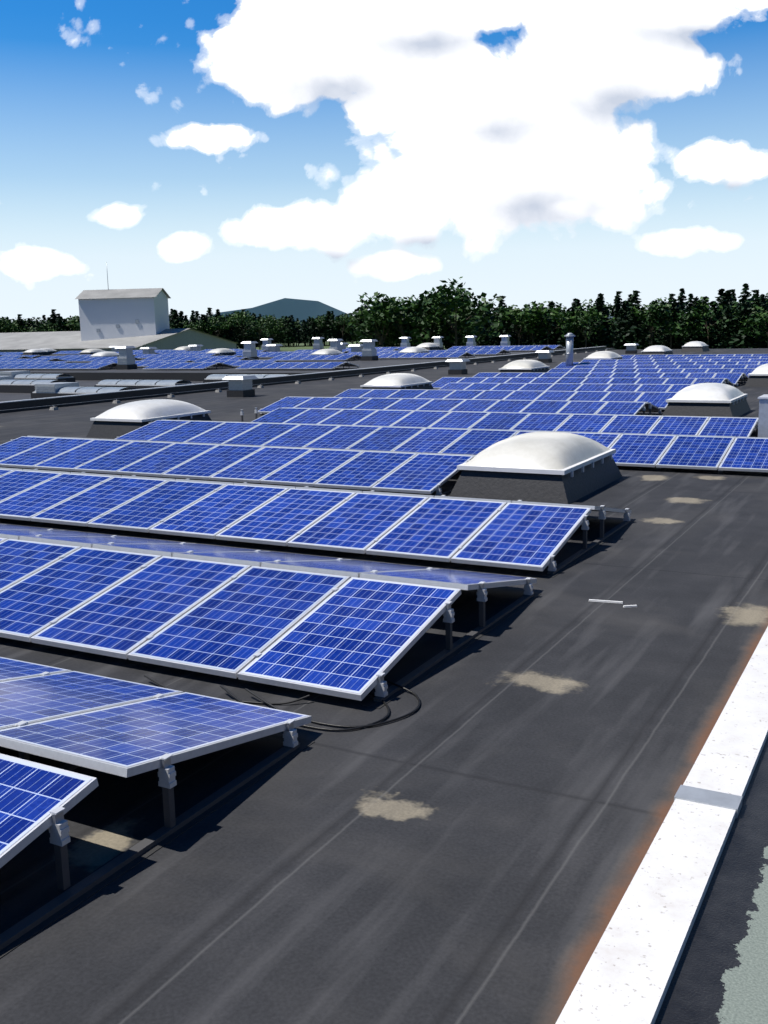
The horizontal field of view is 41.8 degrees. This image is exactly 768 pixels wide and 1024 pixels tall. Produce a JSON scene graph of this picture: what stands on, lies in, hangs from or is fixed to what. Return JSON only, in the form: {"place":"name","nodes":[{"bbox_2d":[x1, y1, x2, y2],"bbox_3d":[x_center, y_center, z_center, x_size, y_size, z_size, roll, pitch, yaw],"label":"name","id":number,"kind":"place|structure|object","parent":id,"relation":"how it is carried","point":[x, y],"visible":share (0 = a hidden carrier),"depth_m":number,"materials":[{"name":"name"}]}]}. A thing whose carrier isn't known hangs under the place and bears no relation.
{"place":"outdoors","nodes":[
{"label":"outdoors","id":0,"kind":"place"},
{"bbox_2d":[0,376,66,392],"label":"skylight","id":1,"kind":"object","parent":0,"point":[9,384],"visible":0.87,"depth_m":52.45,"materials":[{"name":"white paint"}]},
{"bbox_2d":[0,371,75,381],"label":"skylight","id":2,"kind":"object","parent":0,"point":[22,375],"visible":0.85,"depth_m":60.35,"materials":[{"name":"white paint"}]},
{"bbox_2d":[0,362,117,369],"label":"solar panels","id":3,"kind":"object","parent":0,"point":[51,365],"depth_m":71.24,"materials":[{"name":"glass"}]},
{"bbox_2d":[31,382,135,398],"bbox_3d":[-13.155,-5.269,44.407,5.200,0.800,1.520,4,12,28],"label":"skylight","id":4,"kind":"object","parent":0,"point":[46,390],"visible":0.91,"depth_m":44.33,"materials":[{"name":"white paint"}]},
{"bbox_2d":[0,380,202,401],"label":"hall roof","id":5,"kind":"structure","parent":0,"point":[24,396],"depth_m":51.37,"materials":[{"name":"fabric"}]},
{"bbox_2d":[63,357,143,361],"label":"solar panels","id":6,"kind":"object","parent":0,"point":[81,359],"depth_m":88.64,"materials":[{"name":"glass"}]},
{"bbox_2d":[115,346,136,369],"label":"roof vent","id":7,"kind":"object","parent":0,"point":[126,359],"depth_m":68.80,"materials":[{"name":"silver metal"}]},
{"bbox_2d":[89,360,193,366],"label":"solar panels","id":8,"kind":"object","parent":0,"point":[144,363],"depth_m":72.16,"materials":[{"name":"glass"}]},
{"bbox_2d":[94,380,193,390],"bbox_3d":[-11.872,-6.225,49.890,5.200,0.650,1.500,4,12,28],"label":"skylight","id":9,"kind":"object","parent":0,"point":[139,384],"visible":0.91,"depth_m":49.34,"materials":[{"name":"white paint"}]},
{"bbox_2d":[135,353,226,357],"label":"solar panels","id":10,"kind":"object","parent":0,"point":[151,355],"depth_m":94.10,"materials":[{"name":"glass"}]},
{"bbox_2d":[143,362,234,369],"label":"solar panels","id":11,"kind":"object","parent":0,"point":[190,365],"depth_m":65.98,"materials":[{"name":"glass"}]},
{"bbox_2d":[141,356,241,360],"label":"solar panels","id":12,"kind":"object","parent":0,"point":[163,358],"depth_m":84.42,"materials":[{"name":"glass"}]},
{"bbox_2d":[188,357,255,361],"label":"solar panels","id":13,"kind":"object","parent":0,"point":[204,359],"depth_m":77.96,"materials":[{"name":"glass"}]},
{"bbox_2d":[222,375,258,396],"bbox_3d":[-5.498,-4.827,38.590,1.003,0.790,1.003,4,12,28],"label":"roof fan","id":14,"kind":"object","parent":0,"point":[240,385],"visible":1,"depth_m":38.32},
{"bbox_2d":[203,374,291,382],"bbox_3d":[-7.071,-6.988,53.477,5.200,0.650,1.500,4,12,28],"label":"skylight","id":15,"kind":"object","parent":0,"point":[215,378],"visible":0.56,"depth_m":53.63,"materials":[{"name":"white paint"}]},
{"bbox_2d":[215,360,283,366],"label":"solar panels","id":16,"kind":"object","parent":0,"point":[237,363],"depth_m":68.47,"materials":[{"name":"glass"}]},
{"bbox_2d":[233,352,313,357],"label":"solar panels","id":17,"kind":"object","parent":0,"point":[266,355],"depth_m":88.57,"materials":[{"name":"glass"}]},
{"bbox_2d":[235,361,359,369],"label":"solar panels","id":18,"kind":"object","parent":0,"point":[291,365],"depth_m":61.89,"materials":[{"name":"glass"}]},
{"bbox_2d":[0,348,610,410],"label":"parapet","id":19,"kind":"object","parent":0,"point":[116,401],"visible":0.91,"depth_m":44.17,"materials":[{"name":"concrete"}]},
{"bbox_2d":[0,348,614,380],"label":"hall roof","id":20,"kind":"structure","parent":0,"point":[138,373],"depth_m":64.90,"materials":[{"name":"fabric"}]},
{"bbox_2d":[240,341,258,359],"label":"roof vent","id":21,"kind":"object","parent":20,"relation":"on","point":[249,351],"depth_m":81.28,"materials":[{"name":"silver metal"}]},
{"bbox_2d":[360,339,377,360],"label":"roof vent","id":22,"kind":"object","parent":20,"relation":"on","point":[369,351],"depth_m":76.09,"materials":[{"name":"silver metal"}]},
{"bbox_2d":[447,345,564,349],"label":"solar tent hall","id":23,"kind":"structure","parent":20,"relation":"on","point":[472,347],"depth_m":98.90,"materials":[{"name":"glass"}]},
{"bbox_2d":[471,346,551,350],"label":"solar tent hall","id":24,"kind":"structure","parent":20,"relation":"on","point":[522,348],"depth_m":93.28,"materials":[{"name":"glass"}]},
{"bbox_2d":[269,354,360,360],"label":"solar panels","id":25,"kind":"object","parent":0,"point":[309,357],"depth_m":77.90,"materials":[{"name":"glass"}]},
{"bbox_2d":[238,341,445,350],"bbox_3d":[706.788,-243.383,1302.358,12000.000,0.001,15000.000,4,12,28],"label":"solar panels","id":26,"kind":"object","parent":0,"point":[297,347],"depth_m":605.67,"materials":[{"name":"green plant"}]},
{"bbox_2d":[0,316,18,332],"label":"tree","id":27,"kind":"object","parent":26,"relation":"on","point":[10,325],"visible":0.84,"depth_m":460.32,"materials":[{"name":"green plant"}]},
{"bbox_2d":[0,328,236,351],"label":"hall","id":28,"kind":"structure","parent":26,"relation":"on","point":[165,339],"depth_m":150.28,"materials":[{"name":"grey metal"}]},
{"bbox_2d":[75,262,170,340],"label":"clad tower","id":29,"kind":"structure","parent":26,"relation":"on","point":[108,313],"depth_m":148.50,"materials":[{"name":"white metal"}]},
{"bbox_2d":[201,316,231,335],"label":"tree","id":30,"kind":"object","parent":26,"relation":"on","point":[218,326],"visible":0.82,"depth_m":481.05,"materials":[{"name":"green plant"}]},
{"bbox_2d":[230,320,244,348],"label":"tree","id":31,"kind":"object","parent":26,"relation":"on","point":[236,336],"visible":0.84,"depth_m":486.26,"materials":[{"name":"green plant"}]},
{"bbox_2d":[226,310,254,348],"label":"tree","id":32,"kind":"object","parent":26,"relation":"on","point":[242,317],"visible":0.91,"depth_m":484.74,"materials":[{"name":"green plant"}]},
{"bbox_2d":[244,315,276,349],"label":"tree","id":33,"kind":"object","parent":26,"relation":"on","point":[261,324],"visible":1,"depth_m":482.60,"materials":[{"name":"green plant"}]},
{"bbox_2d":[280,316,298,346],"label":"tree","id":34,"kind":"object","parent":26,"relation":"on","point":[291,335],"visible":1,"depth_m":623.86,"materials":[{"name":"green plant"}]},
{"bbox_2d":[320,311,338,345],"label":"tree","id":35,"kind":"object","parent":26,"relation":"on","point":[330,334],"visible":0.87,"depth_m":626.36,"materials":[{"name":"green plant"}]},
{"bbox_2d":[328,313,353,341],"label":"tree","id":36,"kind":"object","parent":26,"relation":"on","point":[344,319],"visible":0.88,"depth_m":623.42,"materials":[{"name":"green plant"}]},
{"bbox_2d":[347,303,403,346],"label":"tree","id":37,"kind":"object","parent":26,"relation":"on","point":[367,331],"visible":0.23,"depth_m":205.15,"materials":[{"name":"green plant"}]},
{"bbox_2d":[349,291,415,346],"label":"tree","id":38,"kind":"object","parent":26,"relation":"on","point":[366,312],"visible":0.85,"depth_m":199.90,"materials":[{"name":"green plant"}]},
{"bbox_2d":[0,348,767,1023],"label":"flat roof","id":39,"kind":"structure","parent":26,"relation":"on","point":[470,840],"depth_m":5.30,"materials":[{"name":"grey asphalt"}]},
{"bbox_2d":[86,399,211,437],"bbox_3d":[-5.837,-2.415,25.373,1.820,0.820,2.820,4,12,28],"label":"skylight","id":40,"kind":"object","parent":39,"relation":"on","point":[120,420],"visible":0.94,"depth_m":24.51,"materials":[{"name":"white paint"}]},
{"bbox_2d":[0,657,314,958],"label":"solar tent","id":41,"kind":"object","parent":39,"relation":"on","point":[76,721],"visible":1,"depth_m":5.34,"materials":[{"name":"glass"}]},
{"bbox_2d":[144,675,309,704],"bbox_3d":[-1.141,1.242,6.942,1.317,0.057,0.179,3,11,21],"label":"cable","id":42,"kind":"object","parent":39,"relation":"on","point":[251,702],"visible":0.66,"depth_m":6.77,"materials":[{"name":"black rubber"}]},
{"bbox_2d":[0,436,475,495],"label":"solar tent","id":43,"kind":"object","parent":39,"relation":"on","point":[399,471],"visible":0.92,"depth_m":17.10,"materials":[{"name":"glass"}]},
{"bbox_2d":[0,524,540,708],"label":"solar tent","id":44,"kind":"object","parent":39,"relation":"on","point":[308,623],"visible":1,"depth_m":8.12,"materials":[{"name":"glass"}]},
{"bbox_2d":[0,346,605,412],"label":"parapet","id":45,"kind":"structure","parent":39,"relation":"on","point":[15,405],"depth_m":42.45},
{"bbox_2d":[220,685,389,730],"bbox_3d":[-0.540,1.258,6.759,1.261,0.067,0.694,4,12,28],"label":"cable","id":46,"kind":"object","parent":39,"relation":"on","point":[313,727],"visible":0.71,"depth_m":6.38,"materials":[{"name":"black rubber"}]},
{"bbox_2d":[0,467,634,577],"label":"solar tent","id":47,"kind":"object","parent":39,"relation":"on","point":[459,532],"visible":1,"depth_m":12.03,"materials":[{"name":"glass"}]},
{"bbox_2d":[245,679,420,727],"bbox_3d":[-0.325,1.273,6.647,1.158,0.068,0.716,-3,10,-8],"label":"cable","id":48,"kind":"object","parent":39,"relation":"on","point":[346,726],"visible":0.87,"depth_m":6.52,"materials":[{"name":"black rubber"}]},
{"bbox_2d":[116,419,767,473],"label":"solar tent","id":49,"kind":"object","parent":39,"relation":"on","point":[721,454],"visible":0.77,"depth_m":19.63,"materials":[{"name":"glass"}]},
{"bbox_2d":[258,396,661,414],"bbox_3d":[1.909,-2.992,28.641,11.250,0.441,3.375,4,12,28],"label":"solar tent","id":50,"kind":"object","parent":39,"relation":"on","point":[569,407],"visible":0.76,"depth_m":27.66,"materials":[{"name":"glass"}]},
{"bbox_2d":[240,407,758,436],"bbox_3d":[2.124,-2.196,24.268,13.270,0.441,3.375,4,12,28],"label":"solar tent","id":51,"kind":"object","parent":39,"relation":"on","point":[685,425],"visible":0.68,"depth_m":22.89,"materials":[{"name":"glass"}]},
{"bbox_2d":[450,431,621,503],"bbox_3d":[2.418,-0.803,15.573,1.820,0.820,2.820,4,12,28],"label":"skylight","id":52,"kind":"object","parent":39,"relation":"on","point":[557,467],"visible":0.99,"depth_m":14.63,"materials":[{"name":"white paint"}]},
{"bbox_2d":[438,383,693,391],"bbox_3d":[6.405,-4.213,34.770,9.230,0.441,3.375,4,12,28],"label":"solar tent","id":53,"kind":"object","parent":39,"relation":"on","point":[576,387],"visible":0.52,"depth_m":34.24,"materials":[{"name":"glass"}]},
{"bbox_2d":[564,333,574,365],"bbox_3d":[9.812,-8.458,53.217,0.600,2.000,0.600,4,12,28],"label":"flue pipe","id":54,"kind":"object","parent":39,"relation":"on","point":[569,348],"visible":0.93,"depth_m":53.04,"materials":[{"name":"silver metal"}]},
{"bbox_2d":[431,377,733,388],"bbox_3d":[7.352,-4.922,38.526,11.172,0.441,3.375,4,12,28],"label":"solar tent","id":55,"kind":"object","parent":39,"relation":"on","point":[440,383],"visible":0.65,"depth_m":37.99,"materials":[{"name":"glass"}]},
{"bbox_2d":[584,351,622,358],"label":"skylight","id":56,"kind":"object","parent":39,"relation":"on","point":[604,355],"visible":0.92,"depth_m":59.18,"materials":[{"name":"white paint"}]},
{"bbox_2d":[473,372,747,386],"bbox_3d":[9.155,-5.566,41.827,11.172,0.441,3.375,4,12,28],"label":"solar tent","id":57,"kind":"object","parent":39,"relation":"on","point":[734,378],"visible":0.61,"depth_m":40.85,"materials":[{"name":"glass"}]},
{"bbox_2d":[546,368,755,377],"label":"solar panels","id":58,"kind":"object","parent":39,"relation":"on","point":[747,371],"visible":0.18,"depth_m":44.22,"materials":[{"name":"glass"}]},
{"bbox_2d":[641,345,672,354],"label":"skylight","id":59,"kind":"object","parent":39,"relation":"on","point":[657,350],"visible":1,"depth_m":70.71,"materials":[{"name":"white paint"}]},
{"bbox_2d":[555,361,767,367],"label":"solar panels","id":60,"kind":"object","parent":39,"relation":"on","point":[562,365],"visible":0.43,"depth_m":51.30,"materials":[{"name":"glass"}]},
{"bbox_2d":[573,365,760,368],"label":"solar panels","id":61,"kind":"object","parent":39,"relation":"on","point":[666,366],"visible":0.38,"depth_m":47.63,"materials":[{"name":"glass"}]},
{"bbox_2d":[581,359,767,361],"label":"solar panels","id":62,"kind":"object","parent":39,"relation":"on","point":[652,360],"visible":0.41,"depth_m":55.02,"materials":[{"name":"glass"}]},
{"bbox_2d":[620,354,767,358],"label":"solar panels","id":63,"kind":"object","parent":39,"relation":"on","point":[634,356],"visible":0.43,"depth_m":61.90,"materials":[{"name":"glass"}]},
{"bbox_2d":[680,341,709,351],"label":"skylight","id":64,"kind":"object","parent":39,"relation":"on","point":[696,346],"visible":1,"depth_m":82.17,"materials":[{"name":"white paint"}]},
{"bbox_2d":[634,356,767,358],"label":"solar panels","id":65,"kind":"object","parent":39,"relation":"on","point":[730,357],"visible":0.43,"depth_m":57.63,"materials":[{"name":"glass"}]},
{"bbox_2d":[663,383,750,416],"bbox_3d":[8.725,-3.057,27.121,1.820,0.820,2.820,4,12,28],"label":"skylight","id":66,"kind":"object","parent":39,"relation":"on","point":[713,399],"visible":0.99,"depth_m":26.16,"materials":[{"name":"white paint"}]},
{"bbox_2d":[654,737,767,1023],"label":"parapet edge","id":67,"kind":"object","parent":39,"relation":"on","point":[720,975],"depth_m":2.60,"materials":[{"name":"concrete"}]},
{"bbox_2d":[555,627,767,1023],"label":"parapet capping","id":68,"kind":"object","parent":67,"relation":"on","point":[626,977],"visible":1,"depth_m":2.85,"materials":[{"name":"metal"}]},
{"bbox_2d":[745,363,767,386],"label":"skylight","id":69,"kind":"object","parent":39,"relation":"on","point":[758,376],"visible":1,"depth_m":37.84,"materials":[{"name":"white paint"}]},
{"bbox_2d":[758,394,767,436],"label":"roof vent","id":70,"kind":"object","parent":39,"relation":"on","point":[763,418],"visible":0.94,"depth_m":20.12,"materials":[{"name":"metal"}]},
{"bbox_2d":[378,317,422,346],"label":"tree","id":71,"kind":"object","parent":26,"relation":"on","point":[394,338],"visible":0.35,"depth_m":204.61,"materials":[{"name":"green plant"}]},
{"bbox_2d":[368,296,445,346],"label":"tree","id":72,"kind":"object","parent":26,"relation":"on","point":[423,325],"visible":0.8,"depth_m":196.74,"materials":[{"name":"green plant"}]},
{"bbox_2d":[388,292,454,342],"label":"tree","id":73,"kind":"object","parent":26,"relation":"on","point":[421,312],"visible":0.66,"depth_m":200.12,"materials":[{"name":"green plant"}]},
{"bbox_2d":[401,307,463,348],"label":"tree","id":74,"kind":"object","parent":26,"relation":"on","point":[442,323],"visible":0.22,"depth_m":206.41,"materials":[{"name":"green plant"}]},
{"bbox_2d":[405,286,497,343],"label":"tree","id":75,"kind":"object","parent":26,"relation":"on","point":[468,298],"visible":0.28,"depth_m":212.08,"materials":[{"name":"green plant"}]},
{"bbox_2d":[429,313,479,348],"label":"tree","id":76,"kind":"object","parent":26,"relation":"on","point":[448,345],"visible":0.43,"depth_m":207.81,"materials":[{"name":"green plant"}]},
{"bbox_2d":[408,277,504,345],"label":"tree","id":77,"kind":"object","parent":26,"relation":"on","point":[441,295],"visible":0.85,"depth_m":200.19,"materials":[{"name":"green plant"}]},
{"bbox_2d":[472,306,495,345],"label":"tree","id":78,"kind":"object","parent":26,"relation":"on","point":[484,342],"visible":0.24,"depth_m":277.37,"materials":[{"name":"green plant"}]},
{"bbox_2d":[487,296,516,345],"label":"tree","id":79,"kind":"object","parent":26,"relation":"on","point":[501,303],"visible":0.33,"depth_m":281.42,"materials":[{"name":"green plant"}]},
{"bbox_2d":[493,313,515,345],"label":"tree","id":80,"kind":"object","parent":26,"relation":"on","point":[505,330],"visible":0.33,"depth_m":279.57,"materials":[{"name":"green plant"}]},
{"bbox_2d":[497,304,547,344],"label":"tree","id":81,"kind":"object","parent":26,"relation":"on","point":[511,312],"visible":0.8,"depth_m":276.04,"materials":[{"name":"green plant"}]},
{"bbox_2d":[511,311,554,344],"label":"tree","id":82,"kind":"object","parent":26,"relation":"on","point":[532,332],"visible":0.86,"depth_m":275.05,"materials":[{"name":"green plant"}]},
{"bbox_2d":[521,301,578,344],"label":"tree","id":83,"kind":"object","parent":26,"relation":"on","point":[554,314],"visible":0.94,"depth_m":271.91,"materials":[{"name":"green plant"}]},
{"bbox_2d":[542,316,562,348],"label":"tree","id":84,"kind":"object","parent":26,"relation":"on","point":[552,341],"visible":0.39,"depth_m":284.20,"materials":[{"name":"green plant"}]},
{"bbox_2d":[559,303,587,348],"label":"tree","id":85,"kind":"object","parent":26,"relation":"on","point":[576,342],"visible":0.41,"depth_m":274.99,"materials":[{"name":"green plant"}]},
{"bbox_2d":[563,306,606,347],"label":"tree","id":86,"kind":"object","parent":26,"relation":"on","point":[586,318],"visible":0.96,"depth_m":271.10,"materials":[{"name":"green plant"}]},
{"bbox_2d":[582,293,616,347],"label":"tree","id":87,"kind":"object","parent":26,"relation":"on","point":[600,304],"visible":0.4,"depth_m":277.09,"materials":[{"name":"green plant"}]},
{"bbox_2d":[590,310,616,347],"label":"tree","id":88,"kind":"object","parent":26,"relation":"on","point":[599,336],"visible":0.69,"depth_m":274.65,"materials":[{"name":"green plant"}]},
{"bbox_2d":[607,309,632,349],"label":"tree","id":89,"kind":"object","parent":26,"relation":"on","point":[620,328],"visible":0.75,"depth_m":271.70,"materials":[{"name":"green plant"}]},
{"bbox_2d":[617,290,653,349],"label":"tree","id":90,"kind":"object","parent":26,"relation":"on","point":[633,338],"visible":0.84,"depth_m":270.24,"materials":[{"name":"green plant"}]},
{"bbox_2d":[630,300,673,345],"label":"tree","id":91,"kind":"object","parent":26,"relation":"on","point":[647,315],"visible":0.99,"depth_m":267.05,"materials":[{"name":"green plant"}]},
{"bbox_2d":[641,297,700,348],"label":"tree","id":92,"kind":"object","parent":26,"relation":"on","point":[674,333],"visible":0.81,"depth_m":266.56,"materials":[{"name":"green plant"}]},
{"bbox_2d":[657,302,684,348],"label":"tree","id":93,"kind":"object","parent":26,"relation":"on","point":[667,338],"visible":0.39,"depth_m":274.60,"materials":[{"name":"green plant"}]},
{"bbox_2d":[672,293,704,348],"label":"tree","id":94,"kind":"object","parent":26,"relation":"on","point":[691,318],"visible":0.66,"depth_m":270.04,"materials":[{"name":"green plant"}]},
{"bbox_2d":[683,296,741,346],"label":"tree","id":95,"kind":"object","parent":26,"relation":"on","point":[703,314],"visible":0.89,"depth_m":267.99,"materials":[{"name":"green plant"}]},
{"bbox_2d":[699,301,725,348],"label":"tree","id":96,"kind":"object","parent":26,"relation":"on","point":[711,340],"visible":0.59,"depth_m":270.90,"materials":[{"name":"green plant"}]},
{"bbox_2d":[713,304,741,348],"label":"tree","id":97,"kind":"object","parent":26,"relation":"on","point":[722,338],"visible":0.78,"depth_m":267.48,"materials":[{"name":"green plant"}]},
{"bbox_2d":[720,283,765,348],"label":"tree","id":98,"kind":"object","parent":26,"relation":"on","point":[745,303],"visible":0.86,"depth_m":264.29,"materials":[{"name":"green plant"}]},
{"bbox_2d":[739,309,767,347],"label":"tree","id":99,"kind":"object","parent":26,"relation":"on","point":[758,322],"visible":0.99,"depth_m":259.64,"materials":[{"name":"green plant"}]},
{"bbox_2d":[0,0,767,281],"bbox_3d":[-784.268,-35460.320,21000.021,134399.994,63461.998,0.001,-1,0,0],"label":"cloud","id":100,"kind":"structure","parent":0,"point":[487,143],"depth_m":21000.00,"materials":[{"name":"white"}]},
{"bbox_2d":[0,0,767,321],"label":"sky","id":101,"kind":"structure","parent":0,"point":[86,123],"materials":[{"name":"blue"}]},
{"bbox_2d":[360,373,433,389],"bbox_3d":[0.493,-4.677,36.965,1.820,0.820,2.820,4,12,28],"label":"skylight","id":102,"kind":"object","parent":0,"point":[400,381],"visible":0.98,"depth_m":36.14,"materials":[{"name":"white paint"}]},
{"bbox_2d":[339,352,474,358],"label":"solar panel row","id":103,"kind":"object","parent":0,"point":[425,355],"depth_m":77.78,"materials":[{"name":"glass"}]},
{"bbox_2d":[213,298,612,323],"bbox_3d":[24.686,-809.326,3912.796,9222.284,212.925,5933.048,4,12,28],"label":"distant hills","id":104,"kind":"structure","parent":0,"point":[300,309],"depth_m":6346.74,"materials":[{"name":"green plant"}]},
{"bbox_2d":[384,349,510,354],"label":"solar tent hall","id":105,"kind":"structure","parent":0,"point":[486,352],"depth_m":83.98,"materials":[{"name":"glass"}]},
{"bbox_2d":[445,359,469,374],"bbox_3d":[3.855,-7.597,52.593,1.003,0.790,1.003,4,12,28],"label":"roof fan","id":106,"kind":"object","parent":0,"point":[457,366],"visible":1,"depth_m":52.30},
{"bbox_2d":[334,389,676,408],"bbox_3d":[3.712,-3.636,31.942,11.250,0.441,3.375,4,12,28],"label":"solar tent","id":107,"kind":"object","parent":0,"point":[658,399],"visible":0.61,"depth_m":31.05,"materials":[{"name":"glass"}]},
{"bbox_2d":[499,360,549,372],"bbox_3d":[6.777,-6.922,48.470,1.820,0.820,2.820,4,12,28],"label":"skylight","id":108,"kind":"object","parent":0,"point":[531,366],"visible":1,"depth_m":47.58,"materials":[{"name":"white paint"}]},
{"bbox_2d":[535,350,553,362],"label":"roof fan","id":109,"kind":"object","parent":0,"point":[544,356],"visible":0.98,"depth_m":65.51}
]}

